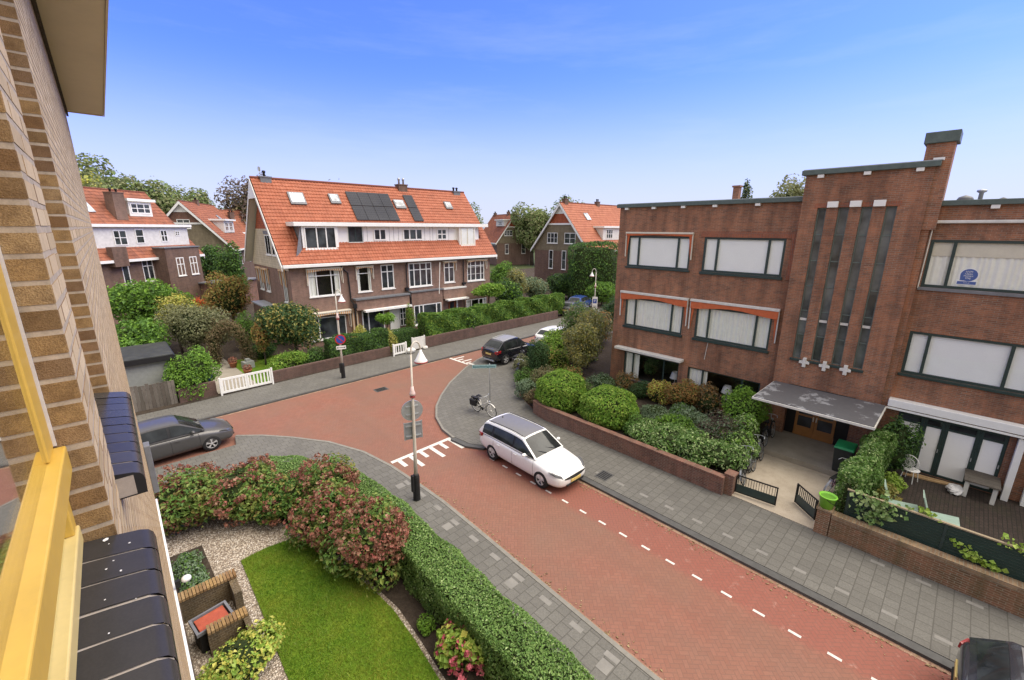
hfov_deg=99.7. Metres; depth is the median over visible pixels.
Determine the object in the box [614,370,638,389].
rust shrub
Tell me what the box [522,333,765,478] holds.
opposite garden ground
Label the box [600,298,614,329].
conifer
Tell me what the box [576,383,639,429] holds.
round shrub
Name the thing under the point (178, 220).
window
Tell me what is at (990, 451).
terrace door
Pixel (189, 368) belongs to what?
bush
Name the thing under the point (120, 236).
dormer window
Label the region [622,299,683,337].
window
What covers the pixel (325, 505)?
hydrangea
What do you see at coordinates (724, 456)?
ground cover
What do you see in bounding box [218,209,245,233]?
house
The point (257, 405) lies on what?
kerb
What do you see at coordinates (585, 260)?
clipped column
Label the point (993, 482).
garden table
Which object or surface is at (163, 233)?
dormer window
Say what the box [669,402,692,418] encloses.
lavender
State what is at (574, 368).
rose shrub
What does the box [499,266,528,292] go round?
garden tree
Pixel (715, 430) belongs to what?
purple shrub
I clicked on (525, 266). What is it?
ground
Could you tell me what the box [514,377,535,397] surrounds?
shrub
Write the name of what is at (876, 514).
ivy
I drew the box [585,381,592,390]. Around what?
green shrub
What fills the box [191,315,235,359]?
olive tree
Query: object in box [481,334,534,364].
parked car
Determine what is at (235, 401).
pavement
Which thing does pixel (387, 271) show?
window
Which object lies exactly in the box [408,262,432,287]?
window
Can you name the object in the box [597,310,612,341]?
bush
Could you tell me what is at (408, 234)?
dormer window
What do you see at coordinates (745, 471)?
bicycle
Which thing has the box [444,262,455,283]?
window
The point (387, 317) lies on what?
tree
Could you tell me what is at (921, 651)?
kerb
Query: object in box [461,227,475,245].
dormer window
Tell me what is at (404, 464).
crossing marking
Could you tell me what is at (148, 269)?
window
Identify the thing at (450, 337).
garden wall
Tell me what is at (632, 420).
shrub
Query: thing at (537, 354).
conifer
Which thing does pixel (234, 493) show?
hydrangea
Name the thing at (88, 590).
brick building
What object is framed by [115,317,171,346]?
broadleaf tree
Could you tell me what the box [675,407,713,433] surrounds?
lavender
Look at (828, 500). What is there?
bucket
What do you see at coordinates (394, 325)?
front door
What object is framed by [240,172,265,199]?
skyline tree
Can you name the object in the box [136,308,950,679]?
road
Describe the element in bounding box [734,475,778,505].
iron gate
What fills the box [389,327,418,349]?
clipped hedge
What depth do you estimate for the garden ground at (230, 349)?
32.71 m
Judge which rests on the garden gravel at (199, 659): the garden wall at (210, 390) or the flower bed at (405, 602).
the flower bed at (405, 602)
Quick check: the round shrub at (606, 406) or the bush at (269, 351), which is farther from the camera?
the bush at (269, 351)
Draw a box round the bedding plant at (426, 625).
[416,613,436,636]
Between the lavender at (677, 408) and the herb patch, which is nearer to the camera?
the herb patch
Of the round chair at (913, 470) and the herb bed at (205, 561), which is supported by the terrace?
the round chair at (913, 470)
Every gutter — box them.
[215,356,454,417]
[396,467,663,679]
[578,480,950,675]
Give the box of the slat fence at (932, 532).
[843,488,1023,581]
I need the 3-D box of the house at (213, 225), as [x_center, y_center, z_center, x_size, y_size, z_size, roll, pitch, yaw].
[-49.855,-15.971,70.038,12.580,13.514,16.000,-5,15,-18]
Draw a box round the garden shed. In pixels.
[120,341,175,402]
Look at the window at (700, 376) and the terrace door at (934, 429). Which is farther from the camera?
the window at (700, 376)
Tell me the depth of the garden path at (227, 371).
26.59 m
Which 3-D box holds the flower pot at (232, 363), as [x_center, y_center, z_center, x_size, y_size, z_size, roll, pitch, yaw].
[-18.201,1.443,28.123,0.554,0.741,0.563,-13,20,-42]
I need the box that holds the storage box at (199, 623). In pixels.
[188,600,233,653]
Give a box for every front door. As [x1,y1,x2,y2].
[389,308,399,330]
[448,300,455,308]
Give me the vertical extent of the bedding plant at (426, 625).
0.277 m
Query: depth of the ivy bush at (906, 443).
15.49 m
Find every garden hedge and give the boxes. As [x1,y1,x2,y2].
[323,327,388,358]
[417,292,564,336]
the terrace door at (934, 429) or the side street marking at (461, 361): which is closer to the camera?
the terrace door at (934, 429)
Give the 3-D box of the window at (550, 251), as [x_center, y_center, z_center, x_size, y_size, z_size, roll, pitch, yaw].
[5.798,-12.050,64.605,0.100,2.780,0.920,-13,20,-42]
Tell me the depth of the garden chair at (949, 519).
12.95 m
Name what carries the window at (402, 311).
in the terraced house at (369, 252)
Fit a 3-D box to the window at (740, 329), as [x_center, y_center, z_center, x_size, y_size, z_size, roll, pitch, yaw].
[10.424,-0.588,20.406,0.692,1.710,3.460,-13,20,-42]
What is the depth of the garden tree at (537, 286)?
51.47 m
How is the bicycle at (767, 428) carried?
on the entrance platform
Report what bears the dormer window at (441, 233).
in the terraced house at (369, 252)
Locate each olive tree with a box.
[153,301,232,353]
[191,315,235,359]
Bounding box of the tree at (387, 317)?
[375,312,395,329]
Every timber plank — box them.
[902,472,947,484]
[911,472,960,485]
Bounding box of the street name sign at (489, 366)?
[472,363,495,393]
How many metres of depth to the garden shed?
22.59 m
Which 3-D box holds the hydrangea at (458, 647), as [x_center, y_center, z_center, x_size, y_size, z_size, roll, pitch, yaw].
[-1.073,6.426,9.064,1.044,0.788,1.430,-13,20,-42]
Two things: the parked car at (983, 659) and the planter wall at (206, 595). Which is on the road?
the parked car at (983, 659)
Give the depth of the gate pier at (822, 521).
12.94 m
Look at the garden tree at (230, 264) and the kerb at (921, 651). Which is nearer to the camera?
the kerb at (921, 651)
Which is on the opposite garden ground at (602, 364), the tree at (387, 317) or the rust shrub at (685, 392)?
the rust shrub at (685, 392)
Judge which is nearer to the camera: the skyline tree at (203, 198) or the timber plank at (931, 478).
the timber plank at (931, 478)
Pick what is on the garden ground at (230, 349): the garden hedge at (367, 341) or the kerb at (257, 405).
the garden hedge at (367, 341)
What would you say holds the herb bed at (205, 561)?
on the garden gravel at (199, 659)
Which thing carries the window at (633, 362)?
in the apartment block
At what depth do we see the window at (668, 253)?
22.22 m
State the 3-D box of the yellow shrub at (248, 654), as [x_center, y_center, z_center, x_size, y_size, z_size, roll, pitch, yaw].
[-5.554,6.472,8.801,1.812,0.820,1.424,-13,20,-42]
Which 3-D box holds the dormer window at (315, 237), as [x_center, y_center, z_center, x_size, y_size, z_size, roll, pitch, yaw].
[-14.265,-7.587,32.258,2.420,1.680,0.120,-13,20,-42]
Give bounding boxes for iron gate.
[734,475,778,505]
[794,483,818,519]
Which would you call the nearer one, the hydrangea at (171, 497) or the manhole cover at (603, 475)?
the hydrangea at (171, 497)
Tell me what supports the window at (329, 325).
in the terraced house at (369, 252)
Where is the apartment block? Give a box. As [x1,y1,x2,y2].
[610,129,1023,506]
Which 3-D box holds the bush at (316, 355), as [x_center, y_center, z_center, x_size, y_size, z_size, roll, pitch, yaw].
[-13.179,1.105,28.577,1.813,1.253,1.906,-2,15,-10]
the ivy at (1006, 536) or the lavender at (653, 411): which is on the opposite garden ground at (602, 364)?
the lavender at (653, 411)
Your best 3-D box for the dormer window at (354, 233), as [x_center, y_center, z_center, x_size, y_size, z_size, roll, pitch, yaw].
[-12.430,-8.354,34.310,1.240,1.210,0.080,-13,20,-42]
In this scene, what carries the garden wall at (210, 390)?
on the garden ground at (230, 349)
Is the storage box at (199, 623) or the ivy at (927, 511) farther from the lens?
the ivy at (927, 511)
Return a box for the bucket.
[819,491,837,509]
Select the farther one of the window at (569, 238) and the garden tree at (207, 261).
the window at (569, 238)
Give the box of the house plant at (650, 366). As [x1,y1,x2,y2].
[644,357,658,374]
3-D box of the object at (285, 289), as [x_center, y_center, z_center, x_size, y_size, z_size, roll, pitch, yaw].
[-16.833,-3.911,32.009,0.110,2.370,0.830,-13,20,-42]
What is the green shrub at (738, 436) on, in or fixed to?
on the opposite garden ground at (602, 364)
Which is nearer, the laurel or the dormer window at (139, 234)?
the laurel
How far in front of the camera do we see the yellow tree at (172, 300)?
30.14 m
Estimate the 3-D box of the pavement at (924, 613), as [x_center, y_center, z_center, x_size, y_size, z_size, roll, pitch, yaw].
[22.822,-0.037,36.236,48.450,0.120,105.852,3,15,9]
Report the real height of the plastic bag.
0.369 m
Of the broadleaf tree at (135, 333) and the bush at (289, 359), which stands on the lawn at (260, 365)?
the bush at (289, 359)
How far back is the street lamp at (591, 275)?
40.19 m
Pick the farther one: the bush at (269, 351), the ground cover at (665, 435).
the bush at (269, 351)
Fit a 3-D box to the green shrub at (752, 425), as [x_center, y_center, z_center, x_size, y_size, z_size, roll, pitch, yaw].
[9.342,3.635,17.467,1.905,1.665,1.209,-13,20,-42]
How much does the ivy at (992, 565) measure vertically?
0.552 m
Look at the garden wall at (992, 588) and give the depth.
11.28 m
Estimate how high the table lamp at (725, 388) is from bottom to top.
0.720 m
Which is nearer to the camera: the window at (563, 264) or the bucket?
the bucket
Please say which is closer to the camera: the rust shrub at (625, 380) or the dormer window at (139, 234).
the rust shrub at (625, 380)
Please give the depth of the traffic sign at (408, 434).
14.08 m
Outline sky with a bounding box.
[66,0,1023,229]
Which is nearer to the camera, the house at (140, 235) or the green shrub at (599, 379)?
the green shrub at (599, 379)
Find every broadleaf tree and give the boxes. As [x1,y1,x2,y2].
[106,277,196,326]
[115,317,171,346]
[254,301,324,354]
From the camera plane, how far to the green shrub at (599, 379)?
23.21 m
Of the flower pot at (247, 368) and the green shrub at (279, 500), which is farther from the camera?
the flower pot at (247, 368)
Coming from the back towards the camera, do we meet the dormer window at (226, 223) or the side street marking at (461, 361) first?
the dormer window at (226, 223)
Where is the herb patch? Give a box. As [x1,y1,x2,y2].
[171,549,209,592]
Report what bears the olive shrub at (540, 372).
on the opposite garden ground at (602, 364)
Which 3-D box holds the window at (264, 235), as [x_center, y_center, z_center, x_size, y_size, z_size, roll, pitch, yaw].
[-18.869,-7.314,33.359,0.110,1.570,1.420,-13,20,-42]
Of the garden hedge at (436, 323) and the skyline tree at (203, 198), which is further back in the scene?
the skyline tree at (203, 198)
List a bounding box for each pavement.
[136,308,604,421]
[155,436,653,679]
[437,332,1023,661]
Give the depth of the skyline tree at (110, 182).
67.03 m
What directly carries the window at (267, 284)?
in the terraced house at (369, 252)
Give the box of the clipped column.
[565,240,617,301]
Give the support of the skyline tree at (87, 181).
on the ground at (525, 266)
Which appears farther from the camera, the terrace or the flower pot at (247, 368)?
the flower pot at (247, 368)
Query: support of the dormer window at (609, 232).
in the house at (566, 225)
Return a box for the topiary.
[234,310,253,345]
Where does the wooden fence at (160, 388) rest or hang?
on the garden ground at (230, 349)
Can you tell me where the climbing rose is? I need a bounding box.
[404,302,415,327]
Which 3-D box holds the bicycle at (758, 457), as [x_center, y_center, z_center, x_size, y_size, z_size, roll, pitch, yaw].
[9.471,4.318,16.719,0.585,1.130,1.824,-3,9,44]
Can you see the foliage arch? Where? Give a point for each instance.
(218, 329)
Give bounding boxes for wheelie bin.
[832,439,857,471]
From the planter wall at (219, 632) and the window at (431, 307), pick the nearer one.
the planter wall at (219, 632)
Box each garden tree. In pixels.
[199,244,225,280]
[212,239,247,286]
[490,261,513,282]
[493,274,522,300]
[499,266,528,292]
[523,276,552,297]
[546,273,570,295]
[556,300,604,333]
[560,323,600,371]
[574,307,608,368]
[585,281,614,305]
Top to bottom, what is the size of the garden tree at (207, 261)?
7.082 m
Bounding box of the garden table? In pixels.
[961,468,1000,505]
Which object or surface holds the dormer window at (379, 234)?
in the terraced house at (369, 252)
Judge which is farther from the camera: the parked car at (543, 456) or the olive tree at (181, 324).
the olive tree at (181, 324)
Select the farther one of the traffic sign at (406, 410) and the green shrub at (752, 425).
the green shrub at (752, 425)
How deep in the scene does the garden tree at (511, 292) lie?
44.96 m
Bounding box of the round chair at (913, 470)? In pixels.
[899,454,919,483]
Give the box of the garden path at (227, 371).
[211,357,256,393]
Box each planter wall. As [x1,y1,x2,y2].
[178,568,244,623]
[206,606,254,656]
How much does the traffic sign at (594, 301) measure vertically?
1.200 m
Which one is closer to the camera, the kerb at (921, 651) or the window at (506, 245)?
the kerb at (921, 651)
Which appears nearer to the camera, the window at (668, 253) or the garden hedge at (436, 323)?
the window at (668, 253)
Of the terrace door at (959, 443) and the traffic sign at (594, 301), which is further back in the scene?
the traffic sign at (594, 301)
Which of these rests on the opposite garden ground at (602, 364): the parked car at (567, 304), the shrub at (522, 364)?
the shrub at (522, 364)
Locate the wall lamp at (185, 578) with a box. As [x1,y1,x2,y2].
[174,574,190,587]
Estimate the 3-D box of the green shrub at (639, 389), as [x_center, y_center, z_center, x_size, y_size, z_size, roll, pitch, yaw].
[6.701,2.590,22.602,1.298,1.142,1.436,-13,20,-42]
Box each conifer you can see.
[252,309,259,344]
[526,338,552,374]
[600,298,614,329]
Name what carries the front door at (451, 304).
in the terraced house at (369, 252)
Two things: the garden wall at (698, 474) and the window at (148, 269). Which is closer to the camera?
the garden wall at (698, 474)
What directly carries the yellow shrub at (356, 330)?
on the garden ground at (230, 349)
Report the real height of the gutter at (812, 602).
0.001 m
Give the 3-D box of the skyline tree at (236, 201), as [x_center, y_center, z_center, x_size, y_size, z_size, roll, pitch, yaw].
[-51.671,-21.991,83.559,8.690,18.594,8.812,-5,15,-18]
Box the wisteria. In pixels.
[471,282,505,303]
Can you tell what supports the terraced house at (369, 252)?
on the garden ground at (230, 349)
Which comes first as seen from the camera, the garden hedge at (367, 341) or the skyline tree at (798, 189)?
the garden hedge at (367, 341)
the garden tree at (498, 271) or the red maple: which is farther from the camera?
the garden tree at (498, 271)
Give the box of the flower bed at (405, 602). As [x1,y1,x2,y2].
[279,512,495,679]
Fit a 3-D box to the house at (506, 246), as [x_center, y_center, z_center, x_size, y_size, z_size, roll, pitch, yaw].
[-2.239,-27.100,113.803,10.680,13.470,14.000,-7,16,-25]
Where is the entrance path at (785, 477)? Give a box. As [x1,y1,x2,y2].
[732,453,838,529]
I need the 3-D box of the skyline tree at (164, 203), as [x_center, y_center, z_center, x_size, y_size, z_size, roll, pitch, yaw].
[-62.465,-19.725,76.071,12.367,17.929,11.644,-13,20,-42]
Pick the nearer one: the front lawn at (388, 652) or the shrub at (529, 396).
the front lawn at (388, 652)
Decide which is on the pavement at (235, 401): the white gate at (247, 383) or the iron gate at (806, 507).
the white gate at (247, 383)
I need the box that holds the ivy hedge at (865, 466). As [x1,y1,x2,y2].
[832,427,897,513]
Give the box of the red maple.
[193,297,205,310]
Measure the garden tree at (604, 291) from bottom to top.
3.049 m
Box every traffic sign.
[335,335,345,349]
[401,400,422,420]
[403,420,422,440]
[592,297,597,308]
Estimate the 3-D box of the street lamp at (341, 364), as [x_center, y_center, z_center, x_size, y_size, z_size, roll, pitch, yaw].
[-10.069,-0.306,25.718,0.740,5.445,0.429,5,15,20]
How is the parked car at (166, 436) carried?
on the road
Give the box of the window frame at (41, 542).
[0,248,83,679]
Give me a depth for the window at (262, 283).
36.50 m
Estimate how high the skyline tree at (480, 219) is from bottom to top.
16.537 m
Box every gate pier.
[723,469,738,495]
[813,502,835,535]
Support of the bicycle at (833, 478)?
on the entrance path at (785, 477)
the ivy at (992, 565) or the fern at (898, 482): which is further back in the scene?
the fern at (898, 482)
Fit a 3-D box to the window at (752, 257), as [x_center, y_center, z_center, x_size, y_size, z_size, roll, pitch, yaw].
[10.459,-3.752,19.561,0.692,1.720,3.530,-13,20,-42]
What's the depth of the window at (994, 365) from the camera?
14.83 m
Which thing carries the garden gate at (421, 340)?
on the garden ground at (230, 349)
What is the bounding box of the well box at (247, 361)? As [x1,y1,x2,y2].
[241,358,254,367]
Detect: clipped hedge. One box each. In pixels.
[257,455,596,679]
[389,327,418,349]
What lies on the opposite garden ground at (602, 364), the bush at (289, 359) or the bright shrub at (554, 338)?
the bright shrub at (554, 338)
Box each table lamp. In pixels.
[670,371,676,383]
[721,385,731,399]
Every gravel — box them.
[165,512,445,679]
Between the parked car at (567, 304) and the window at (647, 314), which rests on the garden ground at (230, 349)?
the parked car at (567, 304)
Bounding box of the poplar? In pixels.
[740,178,752,198]
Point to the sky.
(503, 103)
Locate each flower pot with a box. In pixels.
[227,357,236,367]
[243,364,251,375]
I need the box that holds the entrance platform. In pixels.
[760,429,855,475]
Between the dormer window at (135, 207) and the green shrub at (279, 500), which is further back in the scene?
the dormer window at (135, 207)
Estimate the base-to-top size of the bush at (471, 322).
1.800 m
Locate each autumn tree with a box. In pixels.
[200,270,254,321]
[250,321,270,364]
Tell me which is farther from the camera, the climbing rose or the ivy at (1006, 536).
the climbing rose
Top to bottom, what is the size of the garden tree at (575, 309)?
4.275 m
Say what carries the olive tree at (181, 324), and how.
on the garden ground at (230, 349)
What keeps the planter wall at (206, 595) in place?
on the pavement at (588, 646)
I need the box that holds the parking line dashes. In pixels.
[490,458,876,679]
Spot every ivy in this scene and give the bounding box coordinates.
[849,483,912,525]
[912,506,942,522]
[949,538,1008,572]
[997,532,1023,555]
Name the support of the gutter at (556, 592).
on the road
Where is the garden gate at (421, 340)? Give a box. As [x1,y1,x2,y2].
[411,335,424,348]
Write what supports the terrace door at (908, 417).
in the apartment block
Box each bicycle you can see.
[469,393,496,417]
[739,445,753,485]
[749,434,764,471]
[762,413,777,446]
[823,458,848,491]
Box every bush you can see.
[161,345,222,400]
[251,342,277,357]
[265,349,309,370]
[301,345,325,363]
[463,314,479,329]
[544,343,571,370]
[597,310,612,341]
[881,414,925,473]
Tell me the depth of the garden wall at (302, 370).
27.80 m
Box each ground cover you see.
[627,416,661,447]
[646,422,687,456]
[673,428,712,467]
[703,438,751,470]
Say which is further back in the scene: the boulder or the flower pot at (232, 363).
the boulder
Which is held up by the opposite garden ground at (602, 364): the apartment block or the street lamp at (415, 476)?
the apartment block
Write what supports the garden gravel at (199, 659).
on the pavement at (588, 646)
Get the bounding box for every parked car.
[138,415,233,461]
[479,412,584,488]
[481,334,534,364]
[535,325,563,341]
[560,300,588,315]
[569,295,591,306]
[951,637,1023,679]
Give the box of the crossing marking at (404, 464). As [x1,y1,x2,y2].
[391,437,463,466]
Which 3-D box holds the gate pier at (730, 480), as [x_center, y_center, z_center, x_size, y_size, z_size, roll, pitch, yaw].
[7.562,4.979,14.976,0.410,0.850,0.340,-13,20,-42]
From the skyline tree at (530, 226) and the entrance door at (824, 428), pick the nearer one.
the entrance door at (824, 428)
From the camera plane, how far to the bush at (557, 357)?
25.71 m
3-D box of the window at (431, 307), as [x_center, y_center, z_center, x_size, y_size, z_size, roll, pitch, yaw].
[-7.553,-2.357,39.048,3.040,1.880,0.160,-13,20,-42]
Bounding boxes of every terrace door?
[898,411,925,466]
[913,417,946,475]
[933,422,981,484]
[969,430,1009,492]
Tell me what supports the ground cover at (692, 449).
on the opposite garden ground at (602, 364)
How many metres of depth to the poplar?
54.65 m
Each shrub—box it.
[196,615,286,679]
[250,470,309,526]
[351,324,365,336]
[386,328,398,350]
[512,353,529,370]
[513,366,538,383]
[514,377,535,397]
[523,388,538,404]
[530,364,553,381]
[533,368,586,412]
[541,328,568,351]
[561,364,585,381]
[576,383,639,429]
[584,372,620,387]
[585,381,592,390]
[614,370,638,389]
[622,411,642,436]
[627,380,649,397]
[646,379,672,404]
[655,413,677,425]
[663,378,702,406]
[665,414,696,433]
[693,381,721,413]
[694,408,747,440]
[717,429,760,459]
[729,412,759,442]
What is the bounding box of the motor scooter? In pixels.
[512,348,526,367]
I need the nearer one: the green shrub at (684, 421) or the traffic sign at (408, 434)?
the traffic sign at (408, 434)
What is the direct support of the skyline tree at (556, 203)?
on the ground at (525, 266)
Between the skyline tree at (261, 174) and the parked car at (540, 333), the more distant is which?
the skyline tree at (261, 174)
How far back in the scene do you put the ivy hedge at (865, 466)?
13.49 m
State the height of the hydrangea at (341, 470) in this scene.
2.186 m
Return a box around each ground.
[116,268,614,414]
[490,251,534,271]
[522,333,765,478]
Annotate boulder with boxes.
[407,347,415,353]
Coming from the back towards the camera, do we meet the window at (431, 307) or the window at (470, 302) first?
the window at (470, 302)
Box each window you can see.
[112,230,128,244]
[122,266,133,284]
[130,203,150,213]
[134,229,145,243]
[141,260,155,281]
[159,230,168,241]
[176,219,190,228]
[176,257,186,276]
[189,256,198,274]
[224,222,228,230]
[258,269,264,290]
[264,235,271,255]
[264,270,271,292]
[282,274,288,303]
[303,227,337,249]
[308,270,341,297]
[311,314,346,341]
[348,227,363,242]
[357,268,372,292]
[373,229,386,240]
[380,264,395,289]
[399,307,405,325]
[402,229,422,239]
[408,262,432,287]
[414,302,441,325]
[437,229,446,239]
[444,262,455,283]
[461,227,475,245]
[466,297,486,306]
[467,261,484,281]
[504,230,511,235]
[505,244,508,253]
[521,244,525,253]
[547,233,557,243]
[548,250,552,268]
[561,251,565,269]
[564,233,575,243]
[606,229,612,238]
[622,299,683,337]
[624,351,678,389]
[625,236,689,271]
[687,367,759,405]
[692,309,771,353]
[699,237,786,279]
[897,331,1023,397]
[917,240,1023,297]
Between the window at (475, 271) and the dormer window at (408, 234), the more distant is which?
the window at (475, 271)
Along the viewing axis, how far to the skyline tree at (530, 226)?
104.71 m
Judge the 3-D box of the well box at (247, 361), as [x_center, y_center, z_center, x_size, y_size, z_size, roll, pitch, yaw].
[-17.199,1.508,28.123,0.500,0.620,0.600,10,17,33]
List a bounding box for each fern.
[871,478,902,501]
[884,471,907,493]
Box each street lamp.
[335,289,345,377]
[409,341,427,500]
[590,268,595,296]
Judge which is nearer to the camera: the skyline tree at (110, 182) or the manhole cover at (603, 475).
the manhole cover at (603, 475)
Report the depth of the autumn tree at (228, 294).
35.62 m
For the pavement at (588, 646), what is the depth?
12.55 m
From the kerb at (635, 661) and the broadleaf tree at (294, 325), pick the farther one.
the broadleaf tree at (294, 325)
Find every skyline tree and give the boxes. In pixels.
[75,152,145,192]
[79,167,112,188]
[114,174,185,213]
[160,184,213,204]
[214,175,248,224]
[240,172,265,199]
[469,202,483,228]
[510,201,550,264]
[543,194,583,225]
[769,173,805,196]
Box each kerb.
[198,326,566,419]
[236,434,661,679]
[451,437,954,671]
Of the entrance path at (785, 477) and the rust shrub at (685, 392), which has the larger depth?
the rust shrub at (685, 392)
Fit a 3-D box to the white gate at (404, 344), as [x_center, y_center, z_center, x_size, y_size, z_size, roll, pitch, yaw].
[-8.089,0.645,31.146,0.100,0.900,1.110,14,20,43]
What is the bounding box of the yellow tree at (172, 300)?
[151,291,201,353]
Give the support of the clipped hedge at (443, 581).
on the flower bed at (405, 602)
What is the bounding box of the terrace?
[879,468,1023,555]
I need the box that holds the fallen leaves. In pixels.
[420,478,949,678]
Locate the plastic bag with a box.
[945,483,963,495]
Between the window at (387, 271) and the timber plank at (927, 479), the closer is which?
the timber plank at (927, 479)
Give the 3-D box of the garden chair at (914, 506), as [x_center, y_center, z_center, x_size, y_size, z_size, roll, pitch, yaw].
[12.154,5.100,13.553,0.882,1.031,0.600,12,19,39]
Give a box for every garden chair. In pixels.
[885,479,917,514]
[923,490,959,531]
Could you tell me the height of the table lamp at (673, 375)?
0.720 m
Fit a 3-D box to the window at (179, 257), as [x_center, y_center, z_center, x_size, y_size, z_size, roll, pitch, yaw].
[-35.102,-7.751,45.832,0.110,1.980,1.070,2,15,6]
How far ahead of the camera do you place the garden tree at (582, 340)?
24.57 m
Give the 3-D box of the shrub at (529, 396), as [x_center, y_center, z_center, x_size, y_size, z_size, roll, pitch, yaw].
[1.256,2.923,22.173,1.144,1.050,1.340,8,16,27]
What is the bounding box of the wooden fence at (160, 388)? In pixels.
[129,380,177,411]
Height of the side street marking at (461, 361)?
0.102 m
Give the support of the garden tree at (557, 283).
on the garden ground at (230, 349)
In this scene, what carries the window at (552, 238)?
in the house at (566, 225)
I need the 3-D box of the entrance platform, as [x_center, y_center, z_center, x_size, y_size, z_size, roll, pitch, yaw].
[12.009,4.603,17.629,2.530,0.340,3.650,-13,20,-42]
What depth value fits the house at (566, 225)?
63.42 m
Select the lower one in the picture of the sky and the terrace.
the terrace
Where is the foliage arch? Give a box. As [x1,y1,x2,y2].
[204,319,256,366]
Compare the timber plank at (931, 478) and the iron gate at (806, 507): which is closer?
the iron gate at (806, 507)
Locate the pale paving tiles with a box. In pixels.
[395,472,1023,675]
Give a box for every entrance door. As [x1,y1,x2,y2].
[792,410,815,437]
[812,415,836,443]
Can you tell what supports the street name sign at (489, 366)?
on the pavement at (924, 613)
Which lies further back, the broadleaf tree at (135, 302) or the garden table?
the broadleaf tree at (135, 302)
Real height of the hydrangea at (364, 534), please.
2.154 m
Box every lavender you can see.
[639,404,671,419]
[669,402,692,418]
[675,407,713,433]
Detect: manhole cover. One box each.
[373,387,387,391]
[594,470,613,480]
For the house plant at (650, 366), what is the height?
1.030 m
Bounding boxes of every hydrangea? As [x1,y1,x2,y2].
[154,461,222,535]
[177,453,281,527]
[282,477,365,555]
[295,451,365,514]
[314,492,413,596]
[434,615,488,679]
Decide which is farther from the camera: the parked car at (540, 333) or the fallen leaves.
the parked car at (540, 333)
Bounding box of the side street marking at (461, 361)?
[449,356,473,364]
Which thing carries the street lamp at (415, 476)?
on the pavement at (588, 646)
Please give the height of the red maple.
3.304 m
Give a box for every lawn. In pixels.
[236,354,282,383]
[241,539,438,679]
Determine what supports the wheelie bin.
on the entrance platform
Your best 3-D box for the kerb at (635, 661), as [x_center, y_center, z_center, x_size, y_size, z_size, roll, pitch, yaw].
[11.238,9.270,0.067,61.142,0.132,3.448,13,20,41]
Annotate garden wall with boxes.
[177,381,217,404]
[272,346,390,382]
[425,310,557,347]
[533,399,725,494]
[827,510,1023,618]
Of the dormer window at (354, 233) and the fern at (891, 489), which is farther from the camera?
the dormer window at (354, 233)
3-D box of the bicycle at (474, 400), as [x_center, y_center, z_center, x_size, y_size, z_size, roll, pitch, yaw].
[-1.426,3.146,21.191,1.824,1.130,0.585,13,26,41]
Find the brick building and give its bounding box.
[0,0,195,679]
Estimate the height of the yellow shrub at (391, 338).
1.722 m
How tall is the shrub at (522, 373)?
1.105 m
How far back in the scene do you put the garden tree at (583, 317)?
26.59 m
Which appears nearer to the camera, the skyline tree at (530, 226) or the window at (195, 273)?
the window at (195, 273)
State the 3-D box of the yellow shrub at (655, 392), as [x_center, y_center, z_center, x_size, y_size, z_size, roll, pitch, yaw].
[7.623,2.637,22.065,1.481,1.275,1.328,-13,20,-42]
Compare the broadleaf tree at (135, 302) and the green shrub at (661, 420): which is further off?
the broadleaf tree at (135, 302)
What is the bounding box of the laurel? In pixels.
[720,384,772,426]
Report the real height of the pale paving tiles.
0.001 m
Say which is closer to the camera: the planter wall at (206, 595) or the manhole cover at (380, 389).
the planter wall at (206, 595)
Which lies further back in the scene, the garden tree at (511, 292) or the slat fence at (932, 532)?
the garden tree at (511, 292)
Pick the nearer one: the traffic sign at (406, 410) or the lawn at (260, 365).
the traffic sign at (406, 410)
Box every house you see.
[83,186,258,324]
[166,197,255,280]
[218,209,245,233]
[244,166,496,349]
[484,210,529,264]
[530,196,620,287]
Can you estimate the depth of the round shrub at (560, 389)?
20.66 m
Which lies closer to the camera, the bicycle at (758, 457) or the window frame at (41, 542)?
the window frame at (41, 542)
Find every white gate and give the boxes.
[218,367,273,395]
[392,341,406,356]
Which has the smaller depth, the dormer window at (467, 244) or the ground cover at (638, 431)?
the ground cover at (638, 431)
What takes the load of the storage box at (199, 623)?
on the garden gravel at (199, 659)
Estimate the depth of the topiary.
31.57 m
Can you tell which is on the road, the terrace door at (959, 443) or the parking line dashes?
the parking line dashes
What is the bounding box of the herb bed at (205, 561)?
[169,545,215,595]
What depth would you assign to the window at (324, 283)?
33.32 m
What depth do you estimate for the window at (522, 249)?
109.83 m

